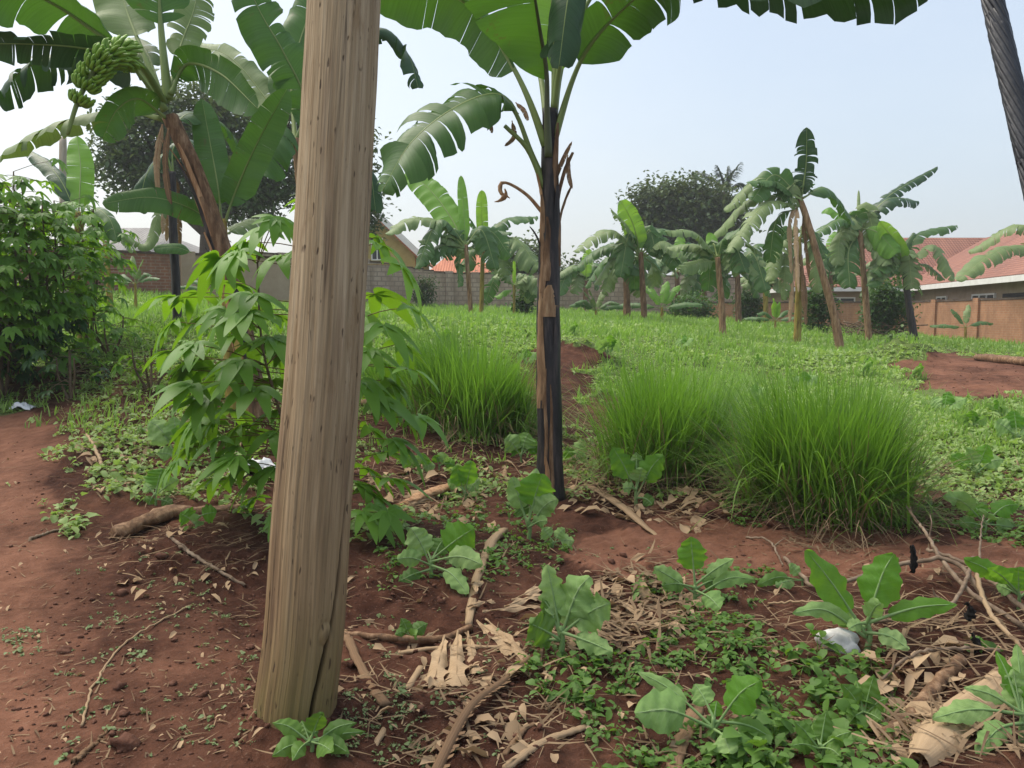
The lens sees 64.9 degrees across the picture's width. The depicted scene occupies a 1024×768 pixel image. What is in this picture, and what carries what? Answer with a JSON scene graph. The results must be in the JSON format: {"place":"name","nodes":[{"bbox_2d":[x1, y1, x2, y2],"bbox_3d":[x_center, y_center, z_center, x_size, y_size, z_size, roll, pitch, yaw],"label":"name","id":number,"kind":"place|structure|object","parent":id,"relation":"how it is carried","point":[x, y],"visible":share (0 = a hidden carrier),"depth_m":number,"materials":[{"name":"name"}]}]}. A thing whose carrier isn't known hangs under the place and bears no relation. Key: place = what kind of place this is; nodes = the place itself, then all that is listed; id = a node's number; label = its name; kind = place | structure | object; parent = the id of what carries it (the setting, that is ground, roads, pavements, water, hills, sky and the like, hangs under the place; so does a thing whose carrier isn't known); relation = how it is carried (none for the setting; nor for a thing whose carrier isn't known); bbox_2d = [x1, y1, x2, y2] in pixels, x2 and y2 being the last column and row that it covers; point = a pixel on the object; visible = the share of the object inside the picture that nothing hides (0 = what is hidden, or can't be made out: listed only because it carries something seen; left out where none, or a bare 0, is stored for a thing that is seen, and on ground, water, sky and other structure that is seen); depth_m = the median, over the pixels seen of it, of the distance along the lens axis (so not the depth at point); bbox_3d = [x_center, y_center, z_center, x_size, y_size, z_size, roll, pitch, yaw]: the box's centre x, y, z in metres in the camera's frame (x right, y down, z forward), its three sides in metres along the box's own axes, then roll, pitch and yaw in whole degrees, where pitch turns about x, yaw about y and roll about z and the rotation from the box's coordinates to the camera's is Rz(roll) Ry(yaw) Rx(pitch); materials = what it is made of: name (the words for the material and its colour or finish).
{"place":"outdoors","nodes":[
{"label":"outdoors","id":0,"kind":"place"},
{"bbox_2d":[0,292,1023,767],"bbox_3d":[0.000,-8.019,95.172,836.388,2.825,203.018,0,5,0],"label":"ground","id":1,"kind":"structure","parent":0,"point":[600,532],"depth_m":4.28,"materials":[{"name":"red soil"}]},
{"bbox_2d":[0,158,68,398],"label":"cassava plant","id":2,"kind":"object","parent":1,"relation":"on","point":[12,306],"visible":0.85,"depth_m":9.43,"materials":[{"name":"green plant"}]},
{"bbox_2d":[0,299,89,385],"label":"cassava plant","id":3,"kind":"object","parent":1,"relation":"on","point":[26,377],"visible":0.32,"depth_m":9.98,"materials":[{"name":"green plant"}]},
{"bbox_2d":[0,175,119,378],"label":"cassava plant","id":4,"kind":"object","parent":1,"relation":"on","point":[71,307],"visible":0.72,"depth_m":10.01,"materials":[{"name":"green plant"}]},
{"bbox_2d":[21,347,112,399],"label":"cassava plant","id":5,"kind":"object","parent":1,"relation":"on","point":[59,384],"visible":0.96,"depth_m":9.44,"materials":[{"name":"green plant"}]},
{"bbox_2d":[27,136,121,342],"bbox_3d":[-6.346,-2.094,11.682,0.755,3.182,1.872,-5,7,-44],"label":"banana plant","id":6,"kind":"object","parent":1,"relation":"on","point":[79,156],"visible":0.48,"depth_m":11.72,"materials":[{"name":"green plant"}]},
{"bbox_2d":[29,201,141,345],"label":"cassava plant","id":7,"kind":"object","parent":1,"relation":"on","point":[93,231],"visible":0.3,"depth_m":11.23,"materials":[{"name":"green plant"}]},
{"bbox_2d":[7,247,171,294],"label":"garden wall","id":8,"kind":"structure","parent":1,"relation":"on","point":[155,264],"depth_m":21.79,"materials":[{"name":"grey brick"}]},
{"bbox_2d":[70,307,157,358],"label":"cassava plant","id":9,"kind":"object","parent":1,"relation":"on","point":[114,333],"visible":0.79,"depth_m":10.93,"materials":[{"name":"green plant"}]},
{"bbox_2d":[110,732,141,750],"bbox_3d":[-1.345,1.252,2.802,0.108,0.067,0.078,0,5,0],"label":"soil clod","id":10,"kind":"object","parent":1,"relation":"on","point":[129,741],"visible":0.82,"depth_m":2.77,"materials":[{"name":"soil"}]},
{"bbox_2d":[0,0,268,423],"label":"banana plant","id":11,"kind":"object","parent":1,"relation":"on","point":[90,54],"visible":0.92,"depth_m":7.87,"materials":[{"name":"green plant"}]},
{"bbox_2d":[89,340,187,392],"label":"cassava plant","id":12,"kind":"object","parent":1,"relation":"on","point":[136,372],"visible":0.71,"depth_m":9.40,"materials":[{"name":"green plant"}]},
{"bbox_2d":[93,228,198,252],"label":"house","id":13,"kind":"structure","parent":1,"relation":"on","point":[141,234],"depth_m":38.57,"materials":[{"name":"beige paint"}]},
{"bbox_2d":[142,468,178,505],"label":"kale plant","id":14,"kind":"object","parent":1,"relation":"on","point":[152,478],"visible":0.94,"depth_m":5.87,"materials":[{"name":"green plant"}]},
{"bbox_2d":[116,139,206,319],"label":"banana plant","id":15,"kind":"object","parent":1,"relation":"on","point":[171,227],"visible":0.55,"depth_m":12.43,"materials":[{"name":"green plant"}]},
{"bbox_2d":[146,417,203,462],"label":"kale plant","id":16,"kind":"object","parent":1,"relation":"on","point":[161,432],"visible":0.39,"depth_m":6.75,"materials":[{"name":"green plant"}]},
{"bbox_2d":[108,502,263,541],"bbox_3d":[-2.237,0.915,5.573,1.141,0.169,0.231,-5,7,-44],"label":"stem log","id":17,"kind":"object","parent":1,"relation":"on","point":[152,518],"visible":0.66,"depth_m":5.39,"materials":[{"name":"wood"}]},
{"bbox_2d":[85,68,298,252],"bbox_3d":[-14.007,-8.793,35.718,12.070,10.273,6.668,0,5,0],"label":"broadleaf tree","id":18,"kind":"object","parent":1,"relation":"on","point":[132,155],"visible":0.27,"depth_m":35.08,"materials":[{"name":"green plant"}]},
{"bbox_2d":[102,89,291,415],"bbox_3d":[-3.179,-1.312,8.308,1.776,3.358,0.731,-2,5,-19],"label":"banana plant","id":19,"kind":"object","parent":1,"relation":"on","point":[245,169],"visible":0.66,"depth_m":8.22,"materials":[{"name":"green plant"}]},
{"bbox_2d":[179,504,216,529],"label":"kale plant","id":20,"kind":"object","parent":1,"relation":"on","point":[209,512],"visible":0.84,"depth_m":5.13,"materials":[{"name":"green plant"}]},
{"bbox_2d":[179,251,291,302],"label":"garden wall","id":21,"kind":"structure","parent":1,"relation":"on","point":[275,282],"depth_m":24.30,"materials":[{"name":"beige paint"}]},
{"bbox_2d":[133,194,449,547],"bbox_3d":[-1.488,-0.019,5.232,2.190,2.349,1.362,0,5,0],"label":"cassava plant","id":22,"kind":"object","parent":1,"relation":"on","point":[236,318],"visible":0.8,"depth_m":4.93,"materials":[{"name":"green plant"}]},
{"bbox_2d":[200,0,423,212],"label":"banana plant","id":23,"kind":"object","parent":1,"relation":"on","point":[281,53],"visible":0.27,"depth_m":9.47,"materials":[{"name":"green plant"}]},
{"bbox_2d":[253,0,380,730],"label":"utility pole","id":24,"kind":"object","parent":1,"relation":"on","point":[303,631],"visible":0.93,"depth_m":2.91,"materials":[{"name":"brown wood"}]},
{"bbox_2d":[981,0,1023,199],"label":"stay wire","id":25,"kind":"object","parent":24,"relation":"attached to","point":[1006,61],"visible":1,"depth_m":0.39,"materials":[{"name":"metal"}]},
{"bbox_2d":[272,712,365,760],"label":"weed plant","id":26,"kind":"object","parent":1,"relation":"on","point":[337,733],"visible":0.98,"depth_m":2.71,"materials":[{"name":"green plant"}]},
{"bbox_2d":[344,634,390,706],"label":"dry stalk","id":27,"kind":"object","parent":1,"relation":"on","point":[382,700],"visible":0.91,"depth_m":3.40,"materials":[{"name":"brown plant"}]},
{"bbox_2d":[369,118,401,240],"bbox_3d":[-7.324,-8.053,38.138,4.155,8.985,3.254,2,5,19],"label":"broadleaf tree","id":28,"kind":"object","parent":1,"relation":"on","point":[374,213],"visible":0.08,"depth_m":37.94,"materials":[{"name":"green plant"}]},
{"bbox_2d":[368,213,433,269],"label":"house","id":29,"kind":"structure","parent":1,"relation":"on","point":[404,247],"depth_m":51.91,"materials":[{"name":"paint"}]},
{"bbox_2d":[344,624,472,643],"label":"dry stalk","id":30,"kind":"object","parent":1,"relation":"on","point":[409,638],"visible":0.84,"depth_m":3.74,"materials":[{"name":"plant"}]},
{"bbox_2d":[395,618,427,639],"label":"weed plant","id":31,"kind":"object","parent":1,"relation":"on","point":[406,626],"visible":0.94,"depth_m":3.77,"materials":[{"name":"green plant"}]},
{"bbox_2d":[411,270,441,305],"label":"shrub","id":32,"kind":"object","parent":1,"relation":"on","point":[425,287],"visible":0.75,"depth_m":35.81,"materials":[{"name":"green plant"}]},
{"bbox_2d":[397,521,482,593],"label":"kale plant","id":33,"kind":"object","parent":1,"relation":"on","point":[456,540],"visible":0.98,"depth_m":4.41,"materials":[{"name":"green plant"}]},
{"bbox_2d":[385,174,511,312],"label":"banana plant","id":34,"kind":"object","parent":1,"relation":"on","point":[454,224],"visible":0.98,"depth_m":23.94,"materials":[{"name":"green plant"}]},
{"bbox_2d":[447,460,479,500],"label":"kale plant","id":35,"kind":"object","parent":1,"relation":"on","point":[466,474],"visible":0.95,"depth_m":6.44,"materials":[{"name":"green plant"}]},
{"bbox_2d":[409,618,527,689],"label":"fallen leaf","id":36,"kind":"object","parent":1,"relation":"on","point":[439,665],"visible":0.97,"depth_m":3.48,"materials":[{"name":"plant"}]},
{"bbox_2d":[0,536,938,767],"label":"seedlings","id":37,"kind":"object","parent":1,"relation":"on","point":[364,710],"visible":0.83,"depth_m":3.12,"materials":[{"name":"green plant"}]},
{"bbox_2d":[425,655,530,767],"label":"dry stalk","id":38,"kind":"object","parent":1,"relation":"on","point":[449,745],"visible":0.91,"depth_m":2.87,"materials":[{"name":"brown plant"}]},
{"bbox_2d":[358,309,604,456],"bbox_3d":[-0.556,0.044,8.939,3.456,1.858,2.926,0,5,0],"label":"grass tussock","id":39,"kind":"object","parent":1,"relation":"on","point":[479,397],"depth_m":8.52,"materials":[{"name":"plant"}]},
{"bbox_2d":[465,527,508,625],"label":"dry stalk","id":40,"kind":"object","parent":1,"relation":"on","point":[493,539],"visible":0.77,"depth_m":4.58,"materials":[{"name":"brown plant"}]},
{"bbox_2d":[461,190,537,312],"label":"banana plant","id":41,"kind":"object","parent":1,"relation":"on","point":[527,260],"visible":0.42,"depth_m":25.70,"materials":[{"name":"green plant"}]},
{"bbox_2d":[467,580,541,612],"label":"fallen leaf","id":42,"kind":"object","parent":1,"relation":"on","point":[518,601],"visible":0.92,"depth_m":4.19,"materials":[{"name":"plant"}]},
{"bbox_2d":[484,261,537,312],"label":"banana plant","id":43,"kind":"object","parent":1,"relation":"on","point":[526,284],"visible":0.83,"depth_m":28.98,"materials":[{"name":"green plant"}]},
{"bbox_2d":[0,343,1023,767],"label":"dry litter","id":44,"kind":"object","parent":1,"relation":"on","point":[618,623],"visible":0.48,"depth_m":3.61,"materials":[{"name":"plant"}]},
{"bbox_2d":[0,289,1023,509],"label":"ground cover","id":45,"kind":"object","parent":1,"relation":"on","point":[830,354],"visible":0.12,"depth_m":11.68,"materials":[{"name":"green plant"}]},
{"bbox_2d":[262,252,762,313],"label":"garden wall","id":46,"kind":"structure","parent":1,"relation":"on","point":[449,291],"depth_m":40.02,"materials":[{"name":"brick"}]},
{"bbox_2d":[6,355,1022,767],"bbox_3d":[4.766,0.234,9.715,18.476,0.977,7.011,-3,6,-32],"label":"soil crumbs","id":47,"kind":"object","parent":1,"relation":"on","point":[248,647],"visible":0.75,"depth_m":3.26,"materials":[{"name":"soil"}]},
{"bbox_2d":[503,432,536,461],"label":"kale plant","id":48,"kind":"object","parent":1,"relation":"on","point":[515,444],"visible":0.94,"depth_m":7.71,"materials":[{"name":"green plant"}]},
{"bbox_2d":[37,311,1023,540],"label":"mixed weeds","id":49,"kind":"object","parent":1,"relation":"on","point":[78,521],"visible":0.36,"depth_m":6.84,"materials":[{"name":"green plant"}]},
{"bbox_2d":[506,468,557,539],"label":"kale plant","id":50,"kind":"object","parent":1,"relation":"on","point":[534,489],"visible":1,"depth_m":5.43,"materials":[{"name":"green plant"}]},
{"bbox_2d":[502,724,586,767],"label":"dry stalk","id":51,"kind":"object","parent":1,"relation":"on","point":[522,755],"visible":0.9,"depth_m":2.74,"materials":[{"name":"brown plant"}]},
{"bbox_2d":[540,527,573,547],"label":"kale plant","id":52,"kind":"object","parent":1,"relation":"on","point":[559,533],"visible":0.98,"depth_m":5.21,"materials":[{"name":"green plant"}]},
{"bbox_2d":[526,565,612,655],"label":"kale plant","id":53,"kind":"object","parent":1,"relation":"on","point":[571,602],"visible":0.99,"depth_m":3.48,"materials":[{"name":"green plant"}]},
{"bbox_2d":[560,249,610,311],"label":"banana plant","id":54,"kind":"object","parent":1,"relation":"on","point":[568,274],"visible":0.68,"depth_m":36.85,"materials":[{"name":"green plant"}]},
{"bbox_2d":[569,289,622,314],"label":"banana plant","id":55,"kind":"object","parent":1,"relation":"on","point":[586,304],"visible":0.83,"depth_m":26.91,"materials":[{"name":"green plant"}]},
{"bbox_2d":[566,484,661,540],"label":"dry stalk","id":56,"kind":"object","parent":1,"relation":"on","point":[629,512],"visible":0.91,"depth_m":6.13,"materials":[{"name":"plant"}]},
{"bbox_2d":[585,254,660,316],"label":"banana plant","id":57,"kind":"object","parent":1,"relation":"on","point":[610,281],"visible":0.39,"depth_m":26.12,"materials":[{"name":"green plant"}]},
{"bbox_2d":[573,199,687,317],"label":"banana plant","id":58,"kind":"object","parent":1,"relation":"on","point":[651,240],"visible":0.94,"depth_m":23.85,"materials":[{"name":"green plant"}]},
{"bbox_2d":[609,447,664,506],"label":"kale plant","id":59,"kind":"object","parent":1,"relation":"on","point":[625,466],"visible":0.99,"depth_m":6.28,"materials":[{"name":"green plant"}]},
{"bbox_2d":[377,0,927,501],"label":"banana plant","id":60,"kind":"object","parent":1,"relation":"on","point":[567,34],"visible":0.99,"depth_m":6.26,"materials":[{"name":"green plant"}]},
{"bbox_2d":[620,281,702,319],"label":"banana plant","id":61,"kind":"object","parent":1,"relation":"on","point":[667,296],"visible":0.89,"depth_m":27.10,"materials":[{"name":"green plant"}]},
{"bbox_2d":[533,331,816,503],"bbox_3d":[1.492,0.391,7.292,2.998,1.854,2.768,0,5,0],"label":"grass tussock","id":62,"kind":"object","parent":1,"relation":"on","point":[646,415],"depth_m":6.88,"materials":[{"name":"plant"}]},
{"bbox_2d":[665,705,703,767],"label":"dry stalk","id":63,"kind":"object","parent":1,"relation":"on","point":[679,758],"visible":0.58,"depth_m":2.85,"materials":[{"name":"brown plant"}]},
{"bbox_2d":[610,167,766,273],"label":"broadleaf tree","id":64,"kind":"object","parent":1,"relation":"on","point":[695,207],"visible":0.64,"depth_m":50.84,"materials":[{"name":"green plant"}]},
{"bbox_2d":[664,287,718,319],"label":"shrub","id":65,"kind":"object","parent":1,"relation":"on","point":[698,311],"visible":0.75,"depth_m":32.76,"materials":[{"name":"green plant"}]},
{"bbox_2d":[364,484,1023,767],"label":"weeds","id":66,"kind":"object","parent":1,"relation":"on","point":[578,694],"visible":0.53,"depth_m":3.44,"materials":[{"name":"green plant"}]},
{"bbox_2d":[670,269,731,315],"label":"banana plant","id":67,"kind":"object","parent":1,"relation":"on","point":[692,281],"visible":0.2,"depth_m":35.62,"materials":[{"name":"green plant"}]},
{"bbox_2d":[634,671,773,753],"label":"kale plant","id":68,"kind":"object","parent":1,"relation":"on","point":[660,708],"visible":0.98,"depth_m":2.81,"materials":[{"name":"green plant"}]},
{"bbox_2d":[654,537,754,611],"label":"kale plant","id":69,"kind":"object","parent":1,"relation":"on","point":[691,551],"visible":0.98,"depth_m":4.22,"materials":[{"name":"green plant"}]},
{"bbox_2d":[666,228,763,333],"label":"banana plant","id":70,"kind":"object","parent":1,"relation":"on","point":[711,251],"visible":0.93,"depth_m":19.93,"materials":[{"name":"green plant"}]},
{"bbox_2d":[698,243,770,321],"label":"banana plant","id":71,"kind":"object","parent":1,"relation":"on","point":[760,284],"visible":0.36,"depth_m":30.90,"materials":[{"name":"green plant"}]},
{"bbox_2d":[729,284,762,322],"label":"shrub","id":72,"kind":"object","parent":1,"relation":"on","point":[750,304],"visible":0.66,"depth_m":33.73,"materials":[{"name":"green plant"}]},
{"bbox_2d":[757,563,803,588],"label":"kale plant","id":73,"kind":"object","parent":1,"relation":"on","point":[776,578],"visible":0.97,"depth_m":4.45,"materials":[{"name":"green plant"}]},
{"bbox_2d":[714,127,854,349],"bbox_3d":[6.965,-3.483,20.105,3.684,5.596,2.263,0,5,0],"label":"banana plant","id":74,"kind":"object","parent":1,"relation":"on","point":[785,186],"visible":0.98,"depth_m":19.91,"materials":[{"name":"green plant"}]},
{"bbox_2d":[765,226,830,341],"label":"banana plant","id":75,"kind":"object","parent":1,"relation":"on","point":[787,276],"visible":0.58,"depth_m":21.73,"materials":[{"name":"green plant"}]},
{"bbox_2d":[698,623,918,767],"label":"leafy weeds","id":76,"kind":"object","parent":1,"relation":"on","point":[815,688],"visible":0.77,"depth_m":2.94,"materials":[{"name":"green plant"}]},
{"bbox_2d":[790,709,851,757],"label":"weed plant","id":77,"kind":"object","parent":1,"relation":"on","point":[822,727],"visible":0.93,"depth_m":2.73,"materials":[{"name":"green plant"}]},
{"bbox_2d":[802,274,843,332],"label":"shrub","id":78,"kind":"object","parent":1,"relation":"on","point":[815,300],"visible":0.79,"depth_m":26.84,"materials":[{"name":"green plant"}]},
{"bbox_2d":[645,339,1015,559],"bbox_3d":[2.353,0.482,6.059,2.817,1.811,2.751,1,5,12],"label":"grass tussock","id":79,"kind":"object","parent":1,"relation":"on","point":[852,464],"depth_m":5.70,"materials":[{"name":"plant"}]},
{"bbox_2d":[814,627,860,653],"bbox_3d":[1.475,1.168,3.638,0.211,0.139,0.158,0,5,0],"label":"plastic bag","id":80,"kind":"object","parent":1,"relation":"on","point":[847,640],"visible":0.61,"depth_m":3.59,"materials":[{"name":"plastic"}]},
{"bbox_2d":[687,297,1023,343],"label":"garden wall","id":81,"kind":"structure","parent":1,"relation":"on","point":[1005,316],"depth_m":33.46,"materials":[{"name":"orange brick"}]},
{"bbox_2d":[834,674,888,723],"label":"weed plant","id":82,"kind":"object","parent":1,"relation":"on","point":[857,692],"visible":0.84,"depth_m":3.00,"materials":[{"name":"green plant"}]},
{"bbox_2d":[793,549,956,650],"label":"kale plant","id":83,"kind":"object","parent":1,"relation":"on","point":[879,581],"visible":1,"depth_m":3.58,"materials":[{"name":"green plant"}]},
{"bbox_2d":[816,166,937,340],"bbox_3d":[11.074,-3.949,24.114,4.644,5.443,1.517,-1,5,-11],"label":"banana plant","id":84,"kind":"object","parent":1,"relation":"on","point":[865,218],"visible":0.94,"depth_m":23.86,"materials":[{"name":"green plant"}]},
{"bbox_2d":[783,555,986,598],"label":"twig","id":85,"kind":"object","parent":1,"relation":"on","point":[963,568],"visible":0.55,"depth_m":4.35,"materials":[{"name":"wood"}]},
{"bbox_2d":[856,275,921,336],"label":"shrub","id":86,"kind":"object","parent":1,"relation":"on","point":[893,314],"visible":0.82,"depth_m":25.66,"materials":[{"name":"green plant"}]},
{"bbox_2d":[768,231,1023,301],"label":"house","id":87,"kind":"structure","parent":1,"relation":"on","point":[1005,279],"depth_m":37.72,"materials":[{"name":"beige paint"}]},
{"bbox_2d":[866,221,957,341],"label":"banana plant","id":88,"kind":"object","parent":1,"relation":"on","point":[904,259],"visible":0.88,"depth_m":23.79,"materials":[{"name":"green plant"}]},
{"bbox_2d":[875,653,967,740],"bbox_3d":[1.616,1.223,3.147,0.820,0.109,0.072,-5,7,-44],"label":"stem log","id":89,"kind":"object","parent":1,"relation":"on","point":[939,680],"visible":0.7,"depth_m":3.21,"materials":[{"name":"wood"}]},
{"bbox_2d":[930,392,966,412],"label":"kale plant","id":90,"kind":"object","parent":1,"relation":"on","point":[954,402],"visible":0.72,"depth_m":10.02,"materials":[{"name":"green plant"}]},
{"bbox_2d":[906,506,1023,628],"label":"twig","id":91,"kind":"object","parent":1,"relation":"on","point":[996,609],"visible":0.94,"depth_m":4.15,"materials":[{"name":"wood"}]},
{"bbox_2d":[908,650,1023,766],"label":"dry husk","id":92,"kind":"object","parent":1,"relation":"on","point":[933,744],"visible":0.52,"depth_m":2.78,"materials":[{"name":"brown plant"}]},
{"bbox_2d":[951,444,1003,476],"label":"kale plant","id":93,"kind":"object","parent":1,"relation":"on","point":[989,462],"visible":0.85,"depth_m":7.18,"materials":[{"name":"green plant"}]},
{"bbox_2d":[932,644,1023,754],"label":"kale plant","id":94,"kind":"object","parent":1,"relation":"on","point":[969,712],"visible":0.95,"depth_m":2.86,"materials":[{"name":"green plant"}]},
{"bbox_2d":[943,491,1018,532],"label":"kale plant","id":95,"kind":"object","parent":1,"relation":"on","point":[1005,508],"visible":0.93,"depth_m":5.45,"materials":[{"name":"green plant"}]},
{"bbox_2d":[954,224,1023,281],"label":"banana plant","id":96,"kind":"object","parent":1,"relation":"on","point":[973,267],"visible":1,"depth_m":18.40,"materials":[{"name":"green plant"}]},
{"bbox_2d":[964,556,1023,609],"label":"kale plant","id":97,"kind":"object","parent":1,"relation":"on","point":[1009,580],"visible":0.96,"depth_m":4.04,"materials":[{"name":"green plant"}]},
{"bbox_2d":[965,566,1023,649],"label":"twig","id":98,"kind":"object","parent":1,"relation":"on","point":[977,578],"visible":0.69,"depth_m":3.90,"materials":[{"name":"wood"}]},
{"bbox_2d":[973,353,1023,365],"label":"stem log","id":99,"kind":"object","parent":1,"relation":"on","point":[1003,359],"visible":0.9,"depth_m":15.66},
{"bbox_2d":[994,410,1023,438],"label":"kale plant","id":100,"kind":"object","parent":1,"relation":"on","point":[1011,422],"visible":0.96,"depth_m":8.42,"materials":[{"name":"green plant"}]},
{"bbox_2d":[0,284,1023,464],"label":"short grass","id":101,"kind":"structure","parent":0,"point":[573,315],"depth_m":14.56,"materials":[{"name":"plant"}]},
{"bbox_2d":[0,0,1023,276],"label":"sky","id":102,"kind":"structure","parent":0,"point":[884,106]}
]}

